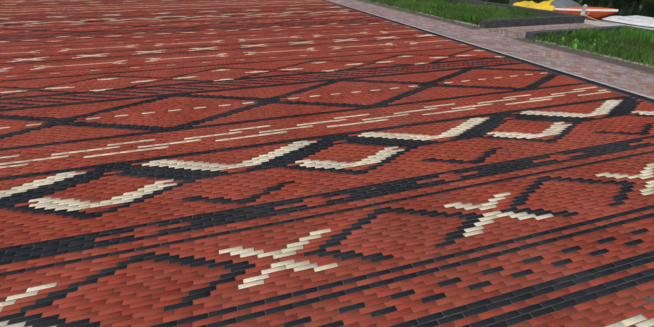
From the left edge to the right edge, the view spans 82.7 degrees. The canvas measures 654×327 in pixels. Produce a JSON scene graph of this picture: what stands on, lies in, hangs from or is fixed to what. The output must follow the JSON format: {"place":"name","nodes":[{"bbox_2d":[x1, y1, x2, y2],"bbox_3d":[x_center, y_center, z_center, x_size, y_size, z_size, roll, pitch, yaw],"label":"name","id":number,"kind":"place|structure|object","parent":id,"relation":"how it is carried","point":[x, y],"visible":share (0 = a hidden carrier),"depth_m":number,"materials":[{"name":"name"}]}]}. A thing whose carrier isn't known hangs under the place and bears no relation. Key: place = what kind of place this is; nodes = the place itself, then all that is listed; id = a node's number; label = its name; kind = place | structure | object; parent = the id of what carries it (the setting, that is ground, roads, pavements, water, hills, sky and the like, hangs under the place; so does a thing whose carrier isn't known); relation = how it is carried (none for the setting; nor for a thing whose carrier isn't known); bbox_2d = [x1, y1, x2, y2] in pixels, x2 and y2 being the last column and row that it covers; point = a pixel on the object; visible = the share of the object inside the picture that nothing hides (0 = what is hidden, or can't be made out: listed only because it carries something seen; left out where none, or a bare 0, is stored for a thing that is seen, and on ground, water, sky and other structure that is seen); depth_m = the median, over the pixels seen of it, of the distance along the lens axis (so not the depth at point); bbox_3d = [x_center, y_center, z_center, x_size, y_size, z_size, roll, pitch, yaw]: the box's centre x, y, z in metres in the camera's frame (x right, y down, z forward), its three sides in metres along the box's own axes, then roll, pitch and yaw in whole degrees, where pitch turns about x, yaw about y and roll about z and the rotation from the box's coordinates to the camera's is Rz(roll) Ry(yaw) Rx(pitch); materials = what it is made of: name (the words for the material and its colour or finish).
{"place":"outdoors","nodes":[
{"label":"outdoors","id":0,"kind":"place"},
{"bbox_2d":[329,0,653,97],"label":"sidewalk","id":1,"kind":"structure","parent":0,"point":[422,22],"depth_m":10.76,"materials":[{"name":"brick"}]},
{"bbox_2d":[479,0,653,17],"bbox_3d":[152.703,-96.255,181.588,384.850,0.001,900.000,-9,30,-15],"label":"water","id":2,"kind":"structure","parent":0,"point":[634,7],"depth_m":26.37,"materials":[{"name":"black liquid"}]},
{"bbox_2d":[512,0,617,20],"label":"speedboat","id":3,"kind":"object","parent":2,"relation":"on","point":[574,7],"visible":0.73,"depth_m":17.71,"materials":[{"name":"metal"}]},
{"bbox_2d":[601,15,653,29],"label":"white boat","id":4,"kind":"object","parent":2,"relation":"on","point":[641,21],"visible":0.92,"depth_m":14.40,"materials":[{"name":"white plastic"}]},
{"bbox_2d":[584,21,651,29],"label":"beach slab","id":5,"kind":"structure","parent":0,"point":[597,23],"depth_m":14.85,"materials":[{"name":"concrete"}]},
{"label":"soil","id":6,"kind":"structure","parent":0,"visible":0},
{"bbox_2d":[366,0,549,26],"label":"grass","id":7,"kind":"structure","parent":6,"relation":"on","point":[481,14],"depth_m":17.85,"materials":[{"name":"green plant"}]},
{"label":"soil","id":8,"kind":"structure","parent":0,"visible":0},
{"bbox_2d":[540,27,626,38],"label":"curb","id":9,"kind":"structure","parent":8,"relation":"on","point":[579,30],"depth_m":12.23,"materials":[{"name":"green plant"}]},
{"bbox_2d":[534,25,653,66],"bbox_3d":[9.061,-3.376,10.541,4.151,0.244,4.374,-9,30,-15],"label":"grass","id":10,"kind":"structure","parent":8,"relation":"on","point":[637,44],"depth_m":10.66,"materials":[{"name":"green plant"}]},
{"bbox_2d":[570,25,636,35],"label":"weeds","id":11,"kind":"object","parent":8,"relation":"on","point":[572,34],"visible":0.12,"depth_m":12.21,"materials":[{"name":"green plant"}]},
{"bbox_2d":[618,27,653,33],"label":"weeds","id":12,"kind":"object","parent":8,"relation":"on","point":[631,28],"visible":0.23,"depth_m":12.27,"materials":[{"name":"green plant"}]},
{"bbox_2d":[628,27,653,32],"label":"kerb","id":13,"kind":"structure","parent":8,"relation":"on","point":[642,29],"depth_m":12.40,"materials":[{"name":"concrete"}]},
{"label":"ground","id":14,"kind":"structure","parent":0,"visible":0},
{"bbox_2d":[0,0,653,326],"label":"bedding","id":15,"kind":"object","parent":14,"relation":"on","point":[646,69],"visible":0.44,"depth_m":3.64,"materials":[{"name":"grey sand"}]},
{"bbox_2d":[0,0,653,326],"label":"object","id":16,"kind":"object","parent":15,"relation":"on","point":[20,20],"visible":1,"depth_m":4.46,"materials":[{"name":"red brick"}]},
{"bbox_2d":[324,0,653,102],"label":"border row","id":17,"kind":"object","parent":15,"relation":"on","point":[582,79],"visible":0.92,"depth_m":9.10,"materials":[{"name":"concrete"}]},
{"bbox_2d":[363,0,653,67],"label":"sand weeds","id":18,"kind":"object","parent":15,"relation":"on","point":[516,34],"depth_m":12.38,"materials":[{"name":"green plant"}]},
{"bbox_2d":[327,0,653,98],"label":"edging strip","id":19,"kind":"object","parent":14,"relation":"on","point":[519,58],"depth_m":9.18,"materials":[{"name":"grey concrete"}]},
{"bbox_2d":[368,0,652,67],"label":"sand strip","id":20,"kind":"object","parent":14,"relation":"on","point":[539,40],"depth_m":11.16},
{"bbox_2d":[480,15,585,27],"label":"kerb","id":21,"kind":"structure","parent":14,"relation":"on","point":[519,22],"depth_m":14.25,"materials":[{"name":"concrete"}]},
{"bbox_2d":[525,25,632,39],"bbox_3d":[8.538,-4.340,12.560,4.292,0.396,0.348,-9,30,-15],"label":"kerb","id":22,"kind":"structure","parent":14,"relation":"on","point":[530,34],"depth_m":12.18,"materials":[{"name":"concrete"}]},
{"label":"quay slab","id":23,"kind":"object","parent":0,"visible":0},
{"bbox_2d":[447,0,575,15],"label":"kerb","id":24,"kind":"structure","parent":23,"relation":"on","point":[543,12],"depth_m":17.49,"materials":[{"name":"concrete"}]},
{"bbox_2d":[580,5,587,15],"bbox_3d":[10.749,-6.341,15.596,0.217,0.590,0.217,14,32,24],"label":"bollard","id":25,"kind":"object","parent":23,"relation":"on","point":[583,11],"visible":0.79,"depth_m":15.52,"materials":[{"name":"metal"}]}
]}

